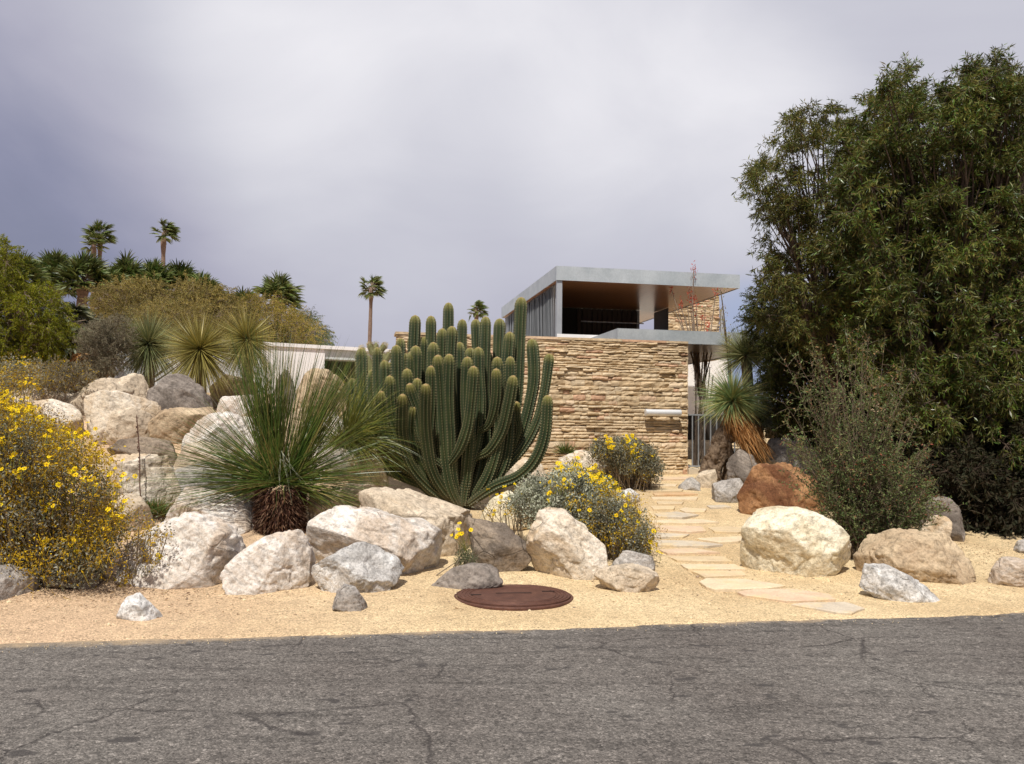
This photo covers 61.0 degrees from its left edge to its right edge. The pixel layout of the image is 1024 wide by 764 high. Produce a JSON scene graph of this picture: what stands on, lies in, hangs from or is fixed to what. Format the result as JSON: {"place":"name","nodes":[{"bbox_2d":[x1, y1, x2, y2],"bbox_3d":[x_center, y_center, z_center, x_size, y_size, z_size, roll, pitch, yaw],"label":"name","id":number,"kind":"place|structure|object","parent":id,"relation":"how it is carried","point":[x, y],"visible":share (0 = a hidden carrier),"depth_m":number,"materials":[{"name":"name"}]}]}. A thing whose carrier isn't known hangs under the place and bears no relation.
{"place":"outdoors","nodes":[
{"label":"outdoors","id":0,"kind":"place"},
{"bbox_2d":[0,613,1023,763],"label":"road","id":1,"kind":"structure","parent":0,"point":[932,690],"depth_m":5.23,"materials":[{"name":"asphalt"}]},
{"bbox_2d":[0,393,1023,643],"bbox_3d":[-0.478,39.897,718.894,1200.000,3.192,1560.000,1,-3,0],"label":"ground","id":2,"kind":"structure","parent":0,"point":[74,623],"depth_m":7.84,"materials":[{"name":"sand"}]},
{"bbox_2d":[0,564,38,599],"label":"boulder","id":3,"kind":"object","parent":2,"relation":"on","point":[10,587],"visible":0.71,"depth_m":7.79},
{"bbox_2d":[0,248,56,312],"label":"fan palm","id":4,"kind":"object","parent":2,"relation":"on","point":[34,274],"visible":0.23,"depth_m":30.14,"materials":[{"name":"green plant"}]},
{"bbox_2d":[0,352,58,417],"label":"brittlebush","id":5,"kind":"object","parent":2,"relation":"on","point":[12,377],"visible":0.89,"depth_m":12.07,"materials":[{"name":"yellow plant"}]},
{"bbox_2d":[0,234,82,387],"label":"palo verde tree","id":6,"kind":"object","parent":2,"relation":"on","point":[39,335],"visible":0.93,"depth_m":16.55,"materials":[{"name":"green plant"}]},
{"bbox_2d":[0,382,86,528],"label":"brittlebush","id":7,"kind":"object","parent":2,"relation":"on","point":[6,394],"visible":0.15,"depth_m":9.83,"materials":[{"name":"yellow plant"}]},
{"bbox_2d":[26,248,78,313],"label":"fan palm","id":8,"kind":"object","parent":2,"relation":"on","point":[51,260],"visible":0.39,"depth_m":32.87,"materials":[{"name":"green plant"}]},
{"bbox_2d":[23,399,85,438],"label":"boulder","id":9,"kind":"object","parent":2,"relation":"on","point":[68,410],"visible":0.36,"depth_m":13.60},
{"bbox_2d":[19,354,98,401],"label":"dark shrub","id":10,"kind":"object","parent":2,"relation":"on","point":[59,374],"visible":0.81,"depth_m":14.56,"materials":[{"name":"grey plant"}]},
{"bbox_2d":[0,387,139,599],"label":"brittlebush","id":11,"kind":"object","parent":2,"relation":"on","point":[43,553],"visible":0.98,"depth_m":7.98,"materials":[{"name":"yellow plant"}]},
{"bbox_2d":[39,571,105,588],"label":"boulder","id":12,"kind":"object","parent":2,"relation":"on","point":[86,583],"visible":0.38,"depth_m":8.10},
{"bbox_2d":[42,301,106,392],"bbox_3d":[-9.739,-0.512,19.003,1.581,2.383,1.579,1,-3,0],"label":"fan palm","id":13,"kind":"object","parent":2,"relation":"on","point":[82,310],"visible":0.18,"depth_m":18.83,"materials":[{"name":"green plant"}]},
{"bbox_2d":[51,247,114,322],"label":"fan palm","id":14,"kind":"object","parent":2,"relation":"on","point":[85,266],"visible":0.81,"depth_m":30.95,"materials":[{"name":"green plant"}]},
{"bbox_2d":[81,228,108,312],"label":"fan palm","id":15,"kind":"object","parent":2,"relation":"on","point":[95,241],"visible":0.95,"depth_m":105.74,"materials":[{"name":"green plant"}]},
{"bbox_2d":[79,220,117,307],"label":"fan palm","id":16,"kind":"object","parent":2,"relation":"on","point":[98,227],"visible":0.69,"depth_m":107.69,"materials":[{"name":"green plant"}]},
{"bbox_2d":[66,378,133,414],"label":"boulder","id":17,"kind":"object","parent":2,"relation":"on","point":[108,384],"visible":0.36,"depth_m":15.26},
{"bbox_2d":[69,311,142,379],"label":"grey shrub","id":18,"kind":"object","parent":2,"relation":"on","point":[105,365],"visible":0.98,"depth_m":16.64,"materials":[{"name":"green plant"}]},
{"bbox_2d":[84,390,161,444],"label":"boulder","id":19,"kind":"object","parent":2,"relation":"on","point":[100,406],"visible":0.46,"depth_m":13.63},
{"bbox_2d":[102,407,152,444],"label":"boulder","id":20,"kind":"object","parent":2,"relation":"on","point":[121,424],"visible":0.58,"depth_m":13.51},
{"bbox_2d":[107,249,147,283],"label":"fan palm","id":21,"kind":"object","parent":2,"relation":"on","point":[126,265],"visible":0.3,"depth_m":35.82,"materials":[{"name":"green plant"}]},
{"bbox_2d":[84,453,180,517],"bbox_3d":[-4.950,1.457,11.382,1.210,1.062,0.800,3,-4,-35],"label":"boulder","id":22,"kind":"object","parent":2,"relation":"on","point":[129,464],"visible":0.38,"depth_m":11.14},
{"bbox_2d":[113,493,154,531],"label":"boulder","id":23,"kind":"object","parent":2,"relation":"on","point":[142,504],"visible":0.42,"depth_m":10.53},
{"bbox_2d":[119,373,148,397],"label":"boulder","id":24,"kind":"object","parent":2,"relation":"on","point":[137,383],"visible":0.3,"depth_m":15.75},
{"bbox_2d":[116,592,162,620],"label":"boulder","id":25,"kind":"object","parent":2,"relation":"on","point":[139,606],"visible":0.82,"depth_m":7.07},
{"bbox_2d":[107,437,177,465],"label":"boulder","id":26,"kind":"object","parent":2,"relation":"on","point":[131,445],"visible":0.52,"depth_m":12.74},
{"bbox_2d":[111,501,174,588],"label":"brittlebush","id":27,"kind":"object","parent":2,"relation":"on","point":[158,555],"visible":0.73,"depth_m":8.29,"materials":[{"name":"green plant"}]},
{"bbox_2d":[111,306,183,388],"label":"yucca","id":28,"kind":"object","parent":2,"relation":"on","point":[149,350],"visible":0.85,"depth_m":17.22,"materials":[{"name":"green plant"}]},
{"bbox_2d":[135,414,172,517],"bbox_3d":[-4.550,1.062,11.015,0.693,1.303,0.608,1,-3,0],"label":"aloe","id":29,"kind":"object","parent":2,"relation":"on","point":[152,505],"visible":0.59,"depth_m":11.00,"materials":[{"name":"green plant"}]},
{"bbox_2d":[134,257,179,299],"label":"fan palm","id":30,"kind":"object","parent":2,"relation":"on","point":[155,267],"visible":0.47,"depth_m":35.99,"materials":[{"name":"green plant"}]},
{"bbox_2d":[149,217,180,266],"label":"fan palm","id":31,"kind":"object","parent":2,"relation":"on","point":[170,229],"visible":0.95,"depth_m":105.82,"materials":[{"name":"green plant"}]},
{"bbox_2d":[78,270,261,340],"bbox_3d":[-10.678,-1.682,26.693,7.011,4.021,6.236,1,-3,0],"label":"mesquite tree","id":32,"kind":"object","parent":2,"relation":"on","point":[116,298],"visible":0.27,"depth_m":25.13,"materials":[{"name":"green plant"}]},
{"bbox_2d":[112,293,241,381],"bbox_3d":[-7.598,-0.890,20.090,3.655,2.607,2.858,1,-3,0],"label":"grey shrub","id":33,"kind":"object","parent":2,"relation":"on","point":[164,308],"visible":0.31,"depth_m":19.70,"materials":[{"name":"green plant"}]},
{"bbox_2d":[114,511,245,589],"bbox_3d":[-3.240,1.756,8.608,1.189,0.927,0.769,1,-3,0],"label":"boulder","id":34,"kind":"object","parent":2,"relation":"on","point":[201,550],"visible":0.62,"depth_m":8.38,"materials":[{"name":"stone"}]},
{"bbox_2d":[146,373,213,409],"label":"boulder","id":35,"kind":"object","parent":2,"relation":"on","point":[182,389],"visible":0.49,"depth_m":15.13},
{"bbox_2d":[148,407,214,443],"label":"boulder","id":36,"kind":"object","parent":2,"relation":"on","point":[156,429],"visible":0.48,"depth_m":13.68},
{"bbox_2d":[163,258,202,290],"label":"fan palm","id":37,"kind":"object","parent":2,"relation":"on","point":[179,269],"visible":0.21,"depth_m":36.92,"materials":[{"name":"green plant"}]},
{"bbox_2d":[152,303,245,402],"bbox_3d":[-5.979,-0.426,16.653,1.809,2.243,1.808,1,-3,0],"label":"yucca","id":38,"kind":"object","parent":2,"relation":"on","point":[198,352],"visible":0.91,"depth_m":16.48,"materials":[{"name":"green plant"}]},
{"bbox_2d":[175,463,233,490],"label":"boulder","id":39,"kind":"object","parent":2,"relation":"on","point":[188,478],"visible":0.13,"depth_m":11.52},
{"bbox_2d":[174,442,235,469],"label":"boulder","id":40,"kind":"object","parent":2,"relation":"on","point":[187,454],"visible":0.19,"depth_m":12.41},
{"bbox_2d":[164,486,255,534],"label":"boulder","id":41,"kind":"object","parent":2,"relation":"on","point":[239,515],"visible":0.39,"depth_m":10.66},
{"bbox_2d":[181,411,260,466],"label":"boulder","id":42,"kind":"object","parent":2,"relation":"on","point":[214,418],"visible":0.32,"depth_m":12.79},
{"bbox_2d":[209,375,258,408],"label":"boulder","id":43,"kind":"object","parent":2,"relation":"on","point":[215,400],"visible":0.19,"depth_m":17.39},
{"bbox_2d":[216,395,253,416],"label":"boulder","id":44,"kind":"object","parent":2,"relation":"on","point":[228,401],"visible":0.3,"depth_m":14.79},
{"bbox_2d":[207,299,282,394],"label":"yucca","id":45,"kind":"object","parent":2,"relation":"on","point":[240,332],"visible":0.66,"depth_m":16.93,"materials":[{"name":"green plant"}]},
{"bbox_2d":[108,337,390,393],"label":"white wing","id":46,"kind":"structure","parent":2,"relation":"on","point":[327,349],"depth_m":24.67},
{"bbox_2d":[132,312,400,535],"bbox_3d":[-3.006,0.670,10.979,3.476,3.053,2.986,1,-3,0],"label":"grass tree","id":47,"kind":"object","parent":2,"relation":"on","point":[283,510],"visible":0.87,"depth_m":10.82,"materials":[{"name":"green plant"}]},
{"bbox_2d":[219,529,315,594],"bbox_3d":[-2.345,1.819,8.371,0.818,0.798,0.536,1,-3,0],"label":"boulder","id":48,"kind":"object","parent":2,"relation":"on","point":[279,561],"visible":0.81,"depth_m":8.24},
{"bbox_2d":[251,269,305,339],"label":"fan palm","id":49,"kind":"object","parent":2,"relation":"on","point":[278,284],"visible":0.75,"depth_m":61.92,"materials":[{"name":"green plant"}]},
{"bbox_2d":[230,288,334,344],"bbox_3d":[-7.648,-1.371,27.627,3.773,3.448,4.536,2,-3,-15],"label":"palo verde tree","id":50,"kind":"object","parent":2,"relation":"on","point":[292,319],"visible":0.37,"depth_m":26.78,"materials":[{"name":"green plant"}]},
{"bbox_2d":[287,304,337,345],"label":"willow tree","id":51,"kind":"object","parent":2,"relation":"on","point":[327,335],"visible":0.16,"depth_m":29.82,"materials":[{"name":"green plant"}]},
{"bbox_2d":[292,368,346,417],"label":"boulder","id":52,"kind":"object","parent":2,"relation":"on","point":[302,388],"visible":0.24,"depth_m":15.65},
{"bbox_2d":[307,487,344,520],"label":"boulder","id":53,"kind":"object","parent":2,"relation":"on","point":[312,514],"visible":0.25,"depth_m":11.12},
{"bbox_2d":[332,584,367,611],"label":"boulder","id":54,"kind":"object","parent":2,"relation":"on","point":[348,598],"visible":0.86,"depth_m":7.48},
{"bbox_2d":[286,362,422,488],"bbox_3d":[-2.382,0.782,12.603,2.514,2.230,2.527,1,-3,0],"label":"grass tree","id":55,"kind":"object","parent":2,"relation":"on","point":[349,418],"visible":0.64,"depth_m":12.44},
{"bbox_2d":[311,541,403,592],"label":"boulder","id":56,"kind":"object","parent":2,"relation":"on","point":[363,567],"visible":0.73,"depth_m":8.27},
{"bbox_2d":[347,449,388,487],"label":"boulder","id":57,"kind":"object","parent":2,"relation":"on","point":[381,474],"visible":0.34,"depth_m":13.04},
{"bbox_2d":[358,276,387,343],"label":"fan palm","id":58,"kind":"object","parent":2,"relation":"on","point":[374,282],"visible":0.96,"depth_m":110.56,"materials":[{"name":"green plant"}]},
{"bbox_2d":[306,505,441,575],"bbox_3d":[-1.456,1.790,9.224,1.393,0.963,1.027,1,-3,0],"label":"boulder","id":59,"kind":"object","parent":2,"relation":"on","point":[413,545],"visible":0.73,"depth_m":8.95,"materials":[{"name":"stone"}]},
{"bbox_2d":[359,487,471,556],"bbox_3d":[-1.119,1.741,10.133,1.292,1.046,1.029,1,-3,0],"label":"boulder","id":60,"kind":"object","parent":2,"relation":"on","point":[445,517],"visible":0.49,"depth_m":9.89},
{"bbox_2d":[346,297,553,508],"bbox_3d":[-0.965,0.296,12.974,3.202,3.278,1.655,1,-3,0],"label":"columnar cactus","id":61,"kind":"object","parent":2,"relation":"on","point":[474,434],"visible":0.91,"depth_m":12.85,"materials":[{"name":"plant"}]},
{"bbox_2d":[436,521,479,575],"bbox_3d":[-0.498,1.725,8.977,0.463,0.583,0.348,-1,-4,32],"label":"desert marigold","id":62,"kind":"object","parent":2,"relation":"on","point":[465,558],"visible":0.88,"depth_m":8.89,"materials":[{"name":"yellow plant"}]},
{"bbox_2d":[431,562,502,589],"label":"boulder","id":63,"kind":"object","parent":2,"relation":"on","point":[474,575],"visible":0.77,"depth_m":8.49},
{"bbox_2d":[466,517,531,571],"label":"boulder","id":64,"kind":"object","parent":2,"relation":"on","point":[500,546],"visible":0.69,"depth_m":9.16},
{"bbox_2d":[472,483,533,538],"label":"brittlebush","id":65,"kind":"object","parent":2,"relation":"on","point":[519,529],"visible":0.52,"depth_m":10.49,"materials":[{"name":"green plant"}]},
{"bbox_2d":[480,491,531,529],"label":"boulder","id":66,"kind":"object","parent":2,"relation":"on","point":[491,502],"visible":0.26,"depth_m":11.58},
{"bbox_2d":[0,535,1022,621],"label":"leaf litter","id":67,"kind":"object","parent":2,"relation":"on","point":[392,587],"visible":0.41,"depth_m":8.07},
{"bbox_2d":[0,517,1023,652],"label":"pebbles","id":68,"kind":"object","parent":2,"relation":"on","point":[248,610],"visible":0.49,"depth_m":7.63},
{"bbox_2d":[454,584,572,610],"bbox_3d":[0.015,2.037,8.193,1.127,0.092,1.127,1,-3,0],"label":"manhole cover","id":69,"kind":"object","parent":2,"relation":"on","point":[513,597],"visible":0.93,"depth_m":8.00,"materials":[{"name":"metal"}]},
{"bbox_2d":[394,331,687,474],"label":"stone wall","id":70,"kind":"structure","parent":2,"relation":"on","point":[609,388],"depth_m":17.70,"materials":[{"name":"stone"}]},
{"bbox_2d":[526,507,607,579],"bbox_3d":[0.577,1.825,9.215,0.862,0.966,0.532,1,-3,0],"label":"boulder","id":71,"kind":"object","parent":2,"relation":"on","point":[562,542],"visible":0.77,"depth_m":9.04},
{"bbox_2d":[502,461,653,553],"bbox_3d":[0.812,1.491,10.394,1.847,1.136,1.358,1,-3,0],"label":"brittlebush","id":72,"kind":"object","parent":2,"relation":"on","point":[535,488],"visible":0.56,"depth_m":9.99,"materials":[{"name":"plant"}]},
{"bbox_2d":[555,450,610,478],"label":"boulder","id":73,"kind":"object","parent":2,"relation":"on","point":[571,456],"visible":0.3,"depth_m":15.96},
{"bbox_2d":[552,452,632,503],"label":"brittlebush","id":74,"kind":"object","parent":2,"relation":"on","point":[588,471],"visible":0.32,"depth_m":10.63,"materials":[{"name":"yellow plant"}]},
{"bbox_2d":[540,466,667,564],"bbox_3d":[1.061,1.536,9.872,1.539,1.163,1.379,1,-3,0],"label":"brittlebush","id":75,"kind":"object","parent":2,"relation":"on","point":[614,530],"visible":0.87,"depth_m":9.70,"materials":[{"name":"green plant"}]},
{"bbox_2d":[583,433,668,491],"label":"brittlebush","id":76,"kind":"object","parent":2,"relation":"on","point":[641,462],"visible":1,"depth_m":15.40,"materials":[{"name":"green plant"}]},
{"bbox_2d":[594,563,659,592],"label":"boulder","id":77,"kind":"object","parent":2,"relation":"on","point":[631,577],"visible":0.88,"depth_m":8.51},
{"bbox_2d":[501,266,759,439],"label":"flat roofed house","id":78,"kind":"structure","parent":2,"relation":"on","point":[583,302],"depth_m":23.21,"materials":[{"name":"paint"}]},
{"bbox_2d":[611,550,654,570],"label":"boulder","id":79,"kind":"object","parent":2,"relation":"on","point":[630,556],"visible":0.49,"depth_m":9.23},
{"bbox_2d":[654,525,705,533],"bbox_3d":[2.272,2.040,11.822,0.701,0.120,0.575,1,-3,0],"label":"flagstone","id":80,"kind":"object","parent":2,"relation":"on","point":[684,529],"visible":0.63,"depth_m":11.71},
{"bbox_2d":[650,519,718,524],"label":"flagstone","id":81,"kind":"object","parent":2,"relation":"on","point":[690,522],"visible":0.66,"depth_m":12.38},
{"bbox_2d":[655,540,722,547],"bbox_3d":[2.220,2.074,10.926,0.840,0.119,0.403,1,-3,0],"label":"flagstone","id":82,"kind":"object","parent":2,"relation":"on","point":[681,543],"visible":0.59,"depth_m":10.84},
{"bbox_2d":[658,548,719,554],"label":"flagstone","id":83,"kind":"object","parent":2,"relation":"on","point":[684,551],"visible":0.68,"depth_m":10.40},
{"bbox_2d":[669,260,724,398],"bbox_3d":[4.526,-1.300,21.462,1.387,3.482,1.036,1,-3,0],"label":"ocotillo","id":84,"kind":"object","parent":2,"relation":"on","point":[695,357],"visible":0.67,"depth_m":21.40,"materials":[{"name":"grey plant"}]},
{"bbox_2d":[668,556,731,563],"bbox_3d":[2.168,2.091,10.052,0.684,0.115,0.284,1,-3,-4],"label":"flagstone","id":85,"kind":"object","parent":2,"relation":"on","point":[708,559],"visible":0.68,"depth_m":9.99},
{"bbox_2d":[688,361,714,464],"bbox_3d":[4.287,0.733,19.567,0.502,2.611,0.920,-2,-4,38],"label":"ocotillo","id":86,"kind":"object","parent":2,"relation":"on","point":[701,444],"visible":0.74,"depth_m":19.38,"materials":[{"name":"brown plant"}]},
{"bbox_2d":[680,564,744,570],"bbox_3d":[2.227,2.098,9.655,0.654,0.110,0.295,1,-3,-5],"label":"flagstone","id":87,"kind":"object","parent":2,"relation":"on","point":[701,567],"visible":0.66,"depth_m":9.59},
{"bbox_2d":[691,570,745,578],"bbox_3d":[2.229,2.102,9.307,0.566,0.116,0.325,1,-3,0],"label":"flagstone","id":88,"kind":"object","parent":2,"relation":"on","point":[703,574],"visible":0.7,"depth_m":9.28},
{"bbox_2d":[711,478,742,502],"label":"boulder","id":89,"kind":"object","parent":2,"relation":"on","point":[725,491],"visible":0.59,"depth_m":14.45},
{"bbox_2d":[693,362,777,481],"bbox_3d":[4.188,0.884,16.553,1.598,2.564,1.591,1,-3,0],"label":"yucca","id":90,"kind":"object","parent":2,"relation":"on","point":[734,403],"visible":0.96,"depth_m":16.40,"materials":[{"name":"green plant"}]},
{"bbox_2d":[711,323,771,415],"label":"yucca","id":91,"kind":"object","parent":2,"relation":"on","point":[746,359],"visible":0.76,"depth_m":17.82,"materials":[{"name":"green plant"}]},
{"bbox_2d":[726,449,756,483],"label":"boulder","id":92,"kind":"object","parent":2,"relation":"on","point":[740,464],"visible":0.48,"depth_m":16.14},
{"bbox_2d":[699,578,785,591],"bbox_3d":[2.346,2.105,8.861,0.834,0.117,0.576,1,-3,0],"label":"flagstone","id":93,"kind":"object","parent":2,"relation":"on","point":[723,585],"visible":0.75,"depth_m":8.79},
{"bbox_2d":[748,395,784,461],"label":"yucca","id":94,"kind":"object","parent":2,"relation":"on","point":[762,424],"visible":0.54,"depth_m":16.86,"materials":[{"name":"green plant"}]},
{"bbox_2d":[736,462,826,514],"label":"boulder","id":95,"kind":"object","parent":2,"relation":"on","point":[761,487],"visible":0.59,"depth_m":13.16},
{"bbox_2d":[737,589,835,602],"bbox_3d":[2.664,2.100,8.393,0.858,0.116,0.541,1,-3,-11],"label":"flagstone","id":96,"kind":"object","parent":2,"relation":"on","point":[790,595],"visible":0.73,"depth_m":8.33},
{"bbox_2d":[757,438,821,476],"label":"boulder","id":97,"kind":"object","parent":2,"relation":"on","point":[779,450],"visible":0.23,"depth_m":16.48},
{"bbox_2d":[740,506,851,576],"bbox_3d":[3.156,1.893,9.708,1.230,1.006,0.874,1,-3,0],"label":"boulder","id":98,"kind":"object","parent":2,"relation":"on","point":[797,541],"visible":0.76,"depth_m":9.39,"materials":[{"name":"stone"}]},
{"bbox_2d":[731,282,866,449],"bbox_3d":[6.039,-0.276,17.637,3.390,3.890,2.905,1,-3,0],"label":"mesquite tree","id":99,"kind":"object","parent":2,"relation":"on","point":[776,377],"visible":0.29,"depth_m":16.88,"materials":[{"name":"green plant"}]},
{"bbox_2d":[731,97,893,467],"bbox_3d":[5.443,-1.465,15.006,3.728,7.365,3.404,1,-3,0],"label":"willow leaved tree","id":100,"kind":"object","parent":2,"relation":"on","point":[808,325],"visible":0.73,"depth_m":14.32,"materials":[{"name":"green plant"}]},
{"bbox_2d":[791,602,864,615],"bbox_3d":[2.928,2.093,7.954,0.508,0.104,0.540,4,-4,-45],"label":"flagstone","id":101,"kind":"object","parent":2,"relation":"on","point":[842,608],"visible":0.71,"depth_m":7.86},
{"bbox_2d":[769,318,934,558],"bbox_3d":[4.028,0.631,10.455,2.132,2.940,1.657,1,-3,0],"label":"spiny shrub","id":102,"kind":"object","parent":2,"relation":"on","point":[846,451],"visible":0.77,"depth_m":10.24,"materials":[{"name":"green plant"}]},
{"bbox_2d":[807,442,966,552],"bbox_3d":[4.489,1.486,10.355,2.071,1.581,1.245,1,-3,0],"label":"spiny shrub","id":103,"kind":"object","parent":2,"relation":"on","point":[888,521],"visible":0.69,"depth_m":10.12,"materials":[{"name":"green plant"}]},
{"bbox_2d":[859,563,938,602],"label":"boulder","id":104,"kind":"object","parent":2,"relation":"on","point":[883,581],"visible":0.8,"depth_m":8.34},
{"bbox_2d":[803,249,1019,470],"bbox_3d":[9.233,-0.871,17.632,7.367,8.080,3.672,1,-3,0],"label":"willow leaved tree","id":105,"kind":"object","parent":2,"relation":"on","point":[895,439],"visible":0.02,"depth_m":16.63,"materials":[{"name":"green plant"}]},
{"bbox_2d":[853,528,975,584],"bbox_3d":[4.349,1.981,9.441,1.210,0.748,0.718,-1,-4,30],"label":"boulder","id":106,"kind":"object","parent":2,"relation":"on","point":[926,556],"visible":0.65,"depth_m":9.26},
{"bbox_2d":[808,43,1023,513],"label":"willow leaved tree","id":107,"kind":"object","parent":2,"relation":"on","point":[962,218],"visible":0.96,"depth_m":12.73,"materials":[{"name":"green plant"}]},
{"bbox_2d":[921,515,951,535],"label":"boulder","id":108,"kind":"object","parent":2,"relation":"on","point":[944,523],"visible":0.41,"depth_m":11.52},
{"bbox_2d":[919,496,965,541],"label":"boulder","id":109,"kind":"object","parent":2,"relation":"on","point":[958,533],"visible":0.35,"depth_m":11.58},
{"bbox_2d":[898,410,1023,538],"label":"shade hedge","id":110,"kind":"object","parent":2,"relation":"on","point":[984,489],"visible":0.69,"depth_m":12.18,"materials":[{"name":"green plant"}]},
{"bbox_2d":[987,556,1023,587],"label":"boulder","id":111,"kind":"object","parent":2,"relation":"on","point":[1007,570],"visible":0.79,"depth_m":9.02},
{"bbox_2d":[0,0,1023,401],"label":"sky","id":112,"kind":"structure","parent":0,"point":[460,153],"materials":[{"name":"grey"}]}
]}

